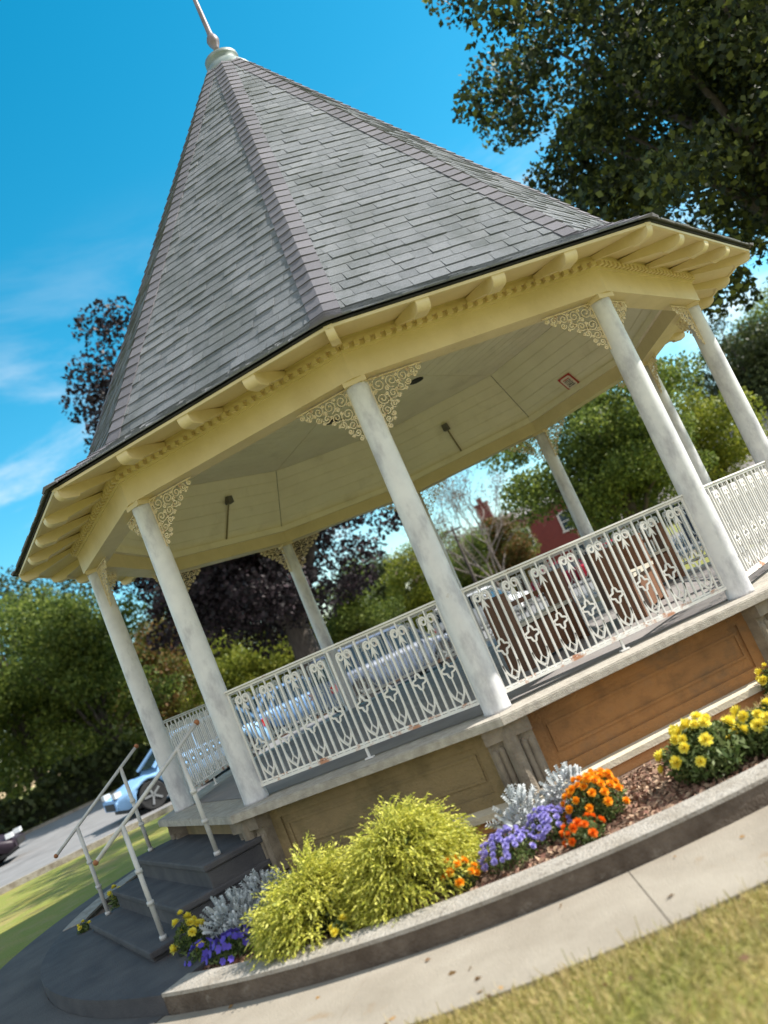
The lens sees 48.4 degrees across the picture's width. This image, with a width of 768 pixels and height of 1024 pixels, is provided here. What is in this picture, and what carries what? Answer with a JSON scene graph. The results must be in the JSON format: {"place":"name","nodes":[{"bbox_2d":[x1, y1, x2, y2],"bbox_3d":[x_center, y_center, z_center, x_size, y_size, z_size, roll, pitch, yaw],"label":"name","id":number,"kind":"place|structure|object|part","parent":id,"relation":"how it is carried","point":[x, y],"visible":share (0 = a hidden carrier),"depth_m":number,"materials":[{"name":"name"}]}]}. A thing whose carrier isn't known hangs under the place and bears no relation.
{"place":"outdoors","nodes":[
{"label":"outdoors","id":0,"kind":"place"},
{"bbox_2d":[0,869,163,1023],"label":"path","id":1,"kind":"structure","parent":0,"point":[24,999],"depth_m":7.58,"materials":[{"name":"grey concrete"}]},
{"bbox_2d":[0,532,701,886],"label":"road","id":2,"kind":"structure","parent":0,"point":[39,848],"depth_m":23.53,"materials":[{"name":"grey asphalt"}]},
{"bbox_2d":[0,826,25,863],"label":"parked car","id":3,"kind":"object","parent":2,"relation":"on","point":[10,842],"visible":1,"depth_m":22.78,"materials":[{"name":"paint"}]},
{"bbox_2d":[101,705,270,814],"bbox_3d":[-4.997,6.182,21.419,4.130,1.500,2.071,-18,-9,-34],"label":"parked car","id":4,"kind":"object","parent":2,"relation":"on","point":[117,801],"visible":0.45,"depth_m":20.25,"materials":[{"name":"paint"}]},
{"bbox_3d":[-4.805,5.676,21.727,2.900,0.550,1.602,-18,-9,-34],"label":"window glass","id":5,"kind":"part","parent":4,"relation":"part of","materials":[{"name":"glass"}]},
{"bbox_2d":[245,676,315,734],"bbox_3d":[-3.129,6.359,28.142,4.630,1.440,2.071,-18,-9,-34],"label":"parked car","id":6,"kind":"object","parent":2,"relation":"on","point":[282,702],"visible":0.06,"depth_m":27.28,"materials":[{"name":"paint"}]},
{"bbox_3d":[-3.409,6.036,28.108,2.800,0.540,1.602,-18,-9,-34],"label":"window glass","id":7,"kind":"part","parent":6,"relation":"part of","materials":[{"name":"grey glass"}]},
{"bbox_2d":[309,623,456,712],"bbox_3d":[0.056,4.461,25.598,4.730,1.740,2.151,-18,-9,-34],"label":"parked car","id":8,"kind":"object","parent":2,"relation":"on","point":[448,660],"visible":0.33,"depth_m":24.68,"materials":[{"name":"paint"}]},
{"bbox_3d":[-0.508,4.138,25.401,3.530,0.660,1.674,-18,-9,-34],"label":"window glass","id":9,"kind":"part","parent":8,"relation":"part of","materials":[{"name":"grey glass"}]},
{"bbox_2d":[445,526,480,588],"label":"utility pole","id":10,"kind":"object","parent":2,"relation":"on","point":[452,530],"visible":0.68,"depth_m":42.76,"materials":[{"name":"brown wood"}]},
{"bbox_2d":[456,528,515,534],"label":"overhead wire","id":11,"kind":"object","parent":10,"relation":"attached to","point":[469,529],"visible":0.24,"depth_m":44.99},
{"bbox_2d":[391,462,558,591],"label":"bare tree","id":12,"kind":"object","parent":2,"relation":"on","point":[456,499],"visible":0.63,"depth_m":44.61,"materials":[{"name":"brown plant"}]},
{"bbox_2d":[433,586,531,634],"bbox_3d":[4.501,4.508,39.495,4.730,1.740,2.151,-28,-9,33],"label":"parked car","id":13,"kind":"object","parent":2,"relation":"on","point":[475,612],"visible":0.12,"depth_m":38.77,"materials":[{"name":"paint"}]},
{"bbox_3d":[3.960,4.248,39.811,3.530,0.660,1.674,-28,-9,33],"label":"window glass","id":14,"kind":"part","parent":13,"relation":"part of","materials":[{"name":"grey glass"}]},
{"bbox_2d":[478,512,536,602],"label":"leafy tree","id":15,"kind":"object","parent":2,"relation":"on","point":[517,551],"visible":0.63,"depth_m":45.84,"materials":[{"name":"green plant"}]},
{"bbox_2d":[531,557,582,598],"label":"parked car","id":16,"kind":"object","parent":2,"relation":"on","point":[567,574],"visible":0.07,"depth_m":42.18,"materials":[{"name":"paint"}]},
{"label":"window glass","id":17,"kind":"part","parent":16,"relation":"part of","materials":[{"name":"grey glass"}]},
{"bbox_2d":[576,535,624,577],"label":"parked car","id":18,"kind":"object","parent":2,"relation":"on","point":[583,569],"visible":0.01,"depth_m":40.87,"materials":[{"name":"paint"}]},
{"bbox_2d":[647,380,767,494],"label":"leafy tree","id":19,"kind":"object","parent":2,"relation":"on","point":[729,450],"visible":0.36,"depth_m":30.80,"materials":[{"name":"green plant"}]},
{"bbox_2d":[678,313,767,426],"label":"leafy tree","id":20,"kind":"object","parent":2,"relation":"on","point":[747,358],"visible":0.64,"depth_m":39.12,"materials":[{"name":"green plant"}]},
{"bbox_2d":[700,277,767,358],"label":"leafy tree","id":21,"kind":"object","parent":2,"relation":"on","point":[764,308],"visible":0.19,"depth_m":48.29,"materials":[{"name":"green plant"}]},
{"bbox_2d":[0,522,767,1023],"bbox_3d":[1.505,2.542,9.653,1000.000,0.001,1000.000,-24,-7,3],"label":"ground","id":22,"kind":"structure","parent":0,"point":[32,910],"depth_m":11.20,"materials":[{"name":"green plant"}]},
{"bbox_2d":[0,590,115,803],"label":"leafy tree","id":23,"kind":"object","parent":22,"relation":"on","point":[18,714],"visible":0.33,"depth_m":41.48,"materials":[{"name":"green plant"}]},
{"bbox_2d":[0,565,150,755],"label":"leafy tree","id":24,"kind":"object","parent":22,"relation":"on","point":[67,585],"visible":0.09,"depth_m":51.99,"materials":[{"name":"green plant"}]},
{"bbox_2d":[0,583,185,772],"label":"leafy tree","id":25,"kind":"object","parent":22,"relation":"on","point":[84,677],"visible":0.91,"depth_m":39.90,"materials":[{"name":"green plant"}]},
{"bbox_2d":[0,680,282,834],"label":"hedge","id":26,"kind":"object","parent":22,"relation":"on","point":[45,800],"visible":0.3,"depth_m":37.46,"materials":[{"name":"green plant"}]},
{"bbox_2d":[102,616,214,729],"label":"leafy tree","id":27,"kind":"object","parent":22,"relation":"on","point":[166,662],"visible":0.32,"depth_m":48.02,"materials":[{"name":"green plant"}]},
{"bbox_2d":[40,834,287,1018],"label":"stairs","id":28,"kind":"structure","parent":22,"relation":"on","point":[121,961],"depth_m":6.68,"materials":[{"name":"concrete"}]},
{"bbox_2d":[54,744,153,915],"bbox_3d":[-2.724,3.183,8.488,1.097,1.397,0.054,-19,-9,-33],"label":"handrail","id":29,"kind":"object","parent":28,"relation":"on","point":[89,862],"visible":0.98,"depth_m":8.45,"materials":[{"name":"metal"}]},
{"bbox_2d":[93,719,220,940],"bbox_3d":[-1.691,2.472,6.596,1.117,1.392,0.054,-19,-9,-33],"label":"handrail","id":30,"kind":"object","parent":28,"relation":"on","point":[150,902],"visible":1,"depth_m":6.56,"materials":[{"name":"metal"}]},
{"bbox_2d":[140,590,263,708],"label":"leafy tree","id":31,"kind":"object","parent":22,"relation":"on","point":[180,643],"visible":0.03,"depth_m":57.45,"materials":[{"name":"green plant"}]},
{"bbox_2d":[175,630,283,717],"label":"bush","id":32,"kind":"object","parent":22,"relation":"on","point":[231,675],"visible":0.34,"depth_m":43.86,"materials":[{"name":"green plant"}]},
{"bbox_2d":[59,296,402,677],"bbox_3d":[-5.647,-0.571,36.619,13.476,18.317,16.054,-26,-8,19],"label":"copper beech","id":33,"kind":"object","parent":22,"relation":"on","point":[258,591],"visible":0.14,"depth_m":33.43,"materials":[{"name":"purple plant"}]},
{"bbox_2d":[228,619,338,701],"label":"bush","id":34,"kind":"object","parent":22,"relation":"on","point":[284,658],"visible":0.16,"depth_m":43.20,"materials":[{"name":"green plant"}]},
{"bbox_2d":[0,492,673,804],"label":"distant woods","id":35,"kind":"object","parent":22,"relation":"on","point":[130,732],"visible":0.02,"depth_m":91.45,"materials":[{"name":"green plant"}]},
{"bbox_2d":[23,530,680,834],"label":"kerb","id":36,"kind":"structure","parent":22,"relation":"on","point":[58,817],"depth_m":33.75,"materials":[{"name":"concrete"}]},
{"bbox_2d":[0,525,743,894],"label":"kerb","id":37,"kind":"structure","parent":22,"relation":"on","point":[78,853],"depth_m":16.96,"materials":[{"name":"concrete"}]},
{"bbox_2d":[347,553,429,627],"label":"leafy tree","id":38,"kind":"object","parent":22,"relation":"on","point":[381,570],"visible":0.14,"depth_m":56.40,"materials":[{"name":"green plant"}]},
{"bbox_2d":[11,0,767,887],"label":"gazebo","id":39,"kind":"object","parent":22,"relation":"on","point":[343,312],"visible":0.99,"depth_m":7.23,"materials":[{"name":"beige wood"}]},
{"bbox_2d":[478,568,589,674],"bbox_3d":[1.494,1.052,8.357,1.100,0.740,0.300,-15,-11,-47],"label":"wooden bench","id":40,"kind":"object","parent":39,"relation":"on","point":[523,623],"visible":0.69,"depth_m":8.15,"materials":[{"name":"brown wood"}]},
{"bbox_2d":[557,373,579,389],"bbox_3d":[2.577,-1.812,11.893,0.140,0.196,0.235,-19,-9,-33],"label":"warning sign","id":41,"kind":"object","parent":39,"relation":"attached to","point":[568,381],"visible":1,"depth_m":11.88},
{"bbox_2d":[591,533,668,625],"bbox_3d":[2.510,0.659,8.679,0.300,0.740,1.182,-27,-8,27],"label":"wooden bench","id":42,"kind":"object","parent":39,"relation":"on","point":[616,595],"visible":0.59,"depth_m":8.21,"materials":[{"name":"brown wood"}]},
{"bbox_2d":[580,522,685,608],"bbox_3d":[3.172,0.681,10.857,1.096,0.740,0.300,-22,-8,-11],"label":"wooden bench","id":43,"kind":"object","parent":39,"relation":"on","point":[658,557],"visible":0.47,"depth_m":10.80,"materials":[{"name":"brown wood"}]},
{"bbox_2d":[63,759,767,1014],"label":"stone kerb","id":44,"kind":"structure","parent":22,"relation":"on","point":[667,830],"depth_m":4.62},
{"bbox_2d":[379,541,453,632],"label":"leafy tree","id":45,"kind":"object","parent":22,"relation":"on","point":[420,594],"visible":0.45,"depth_m":48.87,"materials":[{"name":"green plant"}]},
{"bbox_2d":[95,702,767,970],"bbox_3d":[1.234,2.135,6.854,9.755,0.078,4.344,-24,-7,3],"label":"mulch","id":46,"kind":"object","parent":22,"relation":"on","point":[641,808],"visible":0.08,"depth_m":5.07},
{"bbox_2d":[77,920,90,933],"bbox_3d":[-2.941,4.085,8.377,0.155,0.169,0.156,-24,-7,3],"label":"marigold","id":47,"kind":"object","parent":46,"relation":"on","point":[83,927],"visible":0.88,"depth_m":8.35,"materials":[{"name":"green plant"}]},
{"bbox_2d":[107,884,120,909],"bbox_3d":[-2.745,4.006,8.869,0.288,0.289,0.241,-24,-7,3],"label":"marigold","id":48,"kind":"object","parent":46,"relation":"on","point":[115,899],"visible":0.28,"depth_m":8.85,"materials":[{"name":"green plant"}]},
{"bbox_2d":[169,909,205,956],"bbox_3d":[-1.396,2.999,6.056,0.282,0.354,0.259,-24,-7,3],"label":"marigold","id":49,"kind":"object","parent":46,"relation":"on","point":[193,933],"visible":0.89,"depth_m":6.03,"materials":[{"name":"yellow plant"}]},
{"bbox_2d":[184,936,219,966],"bbox_3d":[-1.224,2.987,5.794,0.276,0.170,0.289,-24,-7,3],"label":"blue petunia","id":50,"kind":"object","parent":46,"relation":"on","point":[201,951],"visible":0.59,"depth_m":5.78,"materials":[{"name":"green plant"}]},
{"bbox_2d":[199,886,260,937],"bbox_3d":[-1.089,2.871,6.107,0.470,0.334,0.500,-24,-7,3],"label":"dusty miller","id":51,"kind":"object","parent":46,"relation":"on","point":[234,920],"visible":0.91,"depth_m":6.06,"materials":[{"name":"silver plant"}]},
{"bbox_2d":[205,922,254,965],"bbox_3d":[-0.994,2.851,5.621,0.421,0.185,0.413,-24,-7,3],"label":"blue petunia","id":52,"kind":"object","parent":46,"relation":"on","point":[225,951],"visible":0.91,"depth_m":5.56,"materials":[{"name":"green plant"}]},
{"bbox_2d":[237,867,292,912],"bbox_3d":[-0.914,2.836,6.403,0.437,0.348,0.476,-30,-10,41],"label":"dusty miller","id":53,"kind":"object","parent":46,"relation":"on","point":[252,880],"visible":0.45,"depth_m":6.35,"materials":[{"name":"silver plant"}]},
{"bbox_2d":[239,829,388,973],"bbox_3d":[-0.457,2.351,5.342,1.055,0.694,1.020,-24,-7,3],"label":"golden cypress","id":54,"kind":"object","parent":46,"relation":"on","point":[302,906],"visible":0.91,"depth_m":5.14,"materials":[{"name":"yellow plant"}]},
{"bbox_2d":[328,913,352,937],"bbox_3d":[-0.252,2.439,4.978,0.138,0.178,0.146,-21,-8,-18],"label":"marigold","id":55,"kind":"object","parent":46,"relation":"on","point":[336,925],"visible":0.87,"depth_m":4.97,"materials":[{"name":"yellow plant"}]},
{"bbox_2d":[330,792,491,933],"bbox_3d":[0.153,2.131,5.295,1.146,0.785,1.139,-24,-7,3],"label":"golden cypress","id":56,"kind":"object","parent":46,"relation":"on","point":[410,844],"visible":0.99,"depth_m":5.06,"materials":[{"name":"yellow plant"}]},
{"bbox_2d":[439,854,479,892],"bbox_3d":[0.442,2.110,4.977,0.244,0.239,0.229,-24,-7,3],"label":"marigold","id":57,"kind":"object","parent":46,"relation":"on","point":[460,881],"visible":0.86,"depth_m":4.95,"materials":[{"name":"orange plant"}]},
{"bbox_2d":[477,824,538,875],"bbox_3d":[0.732,1.994,5.058,0.407,0.235,0.397,-24,-7,3],"label":"ageratum","id":58,"kind":"object","parent":46,"relation":"on","point":[498,837],"visible":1,"depth_m":4.99,"materials":[{"name":"purple plant"}]},
{"bbox_2d":[485,783,550,834],"bbox_3d":[0.882,1.933,5.524,0.443,0.344,0.388,-19,-8,-29],"label":"dusty miller","id":59,"kind":"object","parent":46,"relation":"on","point":[518,795],"visible":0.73,"depth_m":5.48,"materials":[{"name":"silver plant"}]},
{"bbox_2d":[521,803,572,848],"bbox_3d":[0.986,1.899,5.181,0.322,0.252,0.331,-19,-9,-32],"label":"ageratum","id":60,"kind":"object","parent":46,"relation":"on","point":[546,825],"visible":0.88,"depth_m":5.12,"materials":[{"name":"purple plant"}]},
{"bbox_2d":[534,761,586,811],"bbox_3d":[1.207,1.808,5.617,0.393,0.337,0.354,-27,-8,29],"label":"dusty miller","id":61,"kind":"object","parent":46,"relation":"on","point":[566,771],"visible":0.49,"depth_m":5.57,"materials":[{"name":"silver plant"}]},
{"bbox_2d":[559,812,606,848],"bbox_3d":[1.138,1.818,4.870,0.290,0.201,0.284,-24,-7,3],"label":"marigold","id":62,"kind":"object","parent":46,"relation":"on","point":[588,827],"visible":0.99,"depth_m":4.83,"materials":[{"name":"orange plant"}]},
{"bbox_2d":[560,767,629,823],"bbox_3d":[1.261,1.736,5.183,0.443,0.347,0.441,-24,-7,3],"label":"marigold","id":63,"kind":"object","parent":46,"relation":"on","point":[590,782],"visible":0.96,"depth_m":5.09,"materials":[{"name":"orange plant"}]},
{"bbox_2d":[653,711,750,784],"bbox_3d":[1.910,1.412,5.139,0.566,0.418,0.537,-18,-9,-33],"label":"marigold","id":64,"kind":"object","parent":46,"relation":"on","point":[697,750],"visible":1,"depth_m":5.03,"materials":[{"name":"yellow plant"}]},
{"bbox_2d":[714,694,767,731],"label":"marigold","id":65,"kind":"object","parent":46,"relation":"on","point":[755,705],"visible":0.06,"depth_m":5.99,"materials":[{"name":"plant"}]},
{"bbox_2d":[724,698,767,757],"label":"marigold","id":66,"kind":"object","parent":46,"relation":"on","point":[755,720],"visible":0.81,"depth_m":5.06,"materials":[{"name":"yellow plant"}]},
{"bbox_2d":[754,662,767,695],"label":"marigold","id":67,"kind":"object","parent":46,"relation":"on","point":[762,679],"visible":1,"depth_m":6.27,"materials":[{"name":"yellow plant"}]},
{"bbox_2d":[436,526,487,594],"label":"leafy tree","id":68,"kind":"object","parent":22,"relation":"on","point":[450,557],"visible":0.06,"depth_m":55.49,"materials":[{"name":"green plant"}]},
{"bbox_2d":[447,522,541,594],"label":"leafy tree","id":69,"kind":"object","parent":22,"relation":"on","point":[465,580],"visible":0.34,"depth_m":50.72,"materials":[{"name":"green plant"}]},
{"bbox_2d":[474,496,609,589],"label":"brick building","id":70,"kind":"structure","parent":22,"relation":"on","point":[554,533],"depth_m":54.48,"materials":[{"name":"red brick"}]},
{"bbox_2d":[517,527,536,544],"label":"window","id":71,"kind":"structure","parent":70,"relation":"in","point":[529,535],"depth_m":54.73,"materials":[{"name":"white glass"}]},
{"bbox_2d":[530,556,546,567],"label":"window","id":72,"kind":"structure","parent":70,"relation":"in","point":[541,563],"depth_m":54.49,"materials":[{"name":"white glass"}]},
{"bbox_2d":[556,510,574,532],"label":"window","id":73,"kind":"structure","parent":70,"relation":"in","point":[560,518],"depth_m":54.29,"materials":[{"name":"white glass"}]},
{"bbox_2d":[569,540,586,559],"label":"window","id":74,"kind":"structure","parent":70,"relation":"in","point":[581,546],"depth_m":54.03,"materials":[{"name":"white glass"}]},
{"bbox_2d":[422,0,767,318],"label":"shade tree","id":75,"kind":"object","parent":22,"relation":"on","point":[697,70],"visible":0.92,"depth_m":16.98,"materials":[{"name":"green plant"}]},
{"bbox_2d":[477,350,718,552],"bbox_3d":[7.616,-1.256,28.155,8.044,6.941,6.977,-24,-7,3],"label":"leafy tree","id":76,"kind":"object","parent":22,"relation":"on","point":[613,466],"visible":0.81,"depth_m":27.11,"materials":[{"name":"green plant"}]},
{"bbox_2d":[658,410,767,543],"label":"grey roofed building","id":77,"kind":"structure","parent":22,"relation":"on","point":[744,465],"depth_m":36.13,"materials":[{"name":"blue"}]},
{"bbox_2d":[0,0,767,799],"label":"sky","id":78,"kind":"structure","parent":0,"point":[99,98],"materials":[{"name":"blue"}]},
{"bbox_2d":[46,806,767,1023],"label":"path","id":79,"kind":"structure","parent":0,"point":[706,870],"depth_m":4.17,"materials":[{"name":"concrete"}]},
{"bbox_2d":[228,835,749,1023],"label":"fallen leaves","id":80,"kind":"object","parent":79,"relation":"on","point":[744,957],"visible":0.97,"depth_m":3.90,"materials":[{"name":"brown plant"}]},
{"bbox_2d":[384,861,767,1023],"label":"grass","id":81,"kind":"structure","parent":0,"point":[563,992],"depth_m":3.42,"materials":[{"name":"green plant"}]},
{"label":"verge","id":82,"kind":"structure","parent":0,"visible":0},
{"bbox_2d":[313,559,404,648],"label":"bush","id":83,"kind":"object","parent":82,"relation":"on","point":[353,618],"visible":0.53,"depth_m":43.76,"materials":[{"name":"green plant"}]}
]}

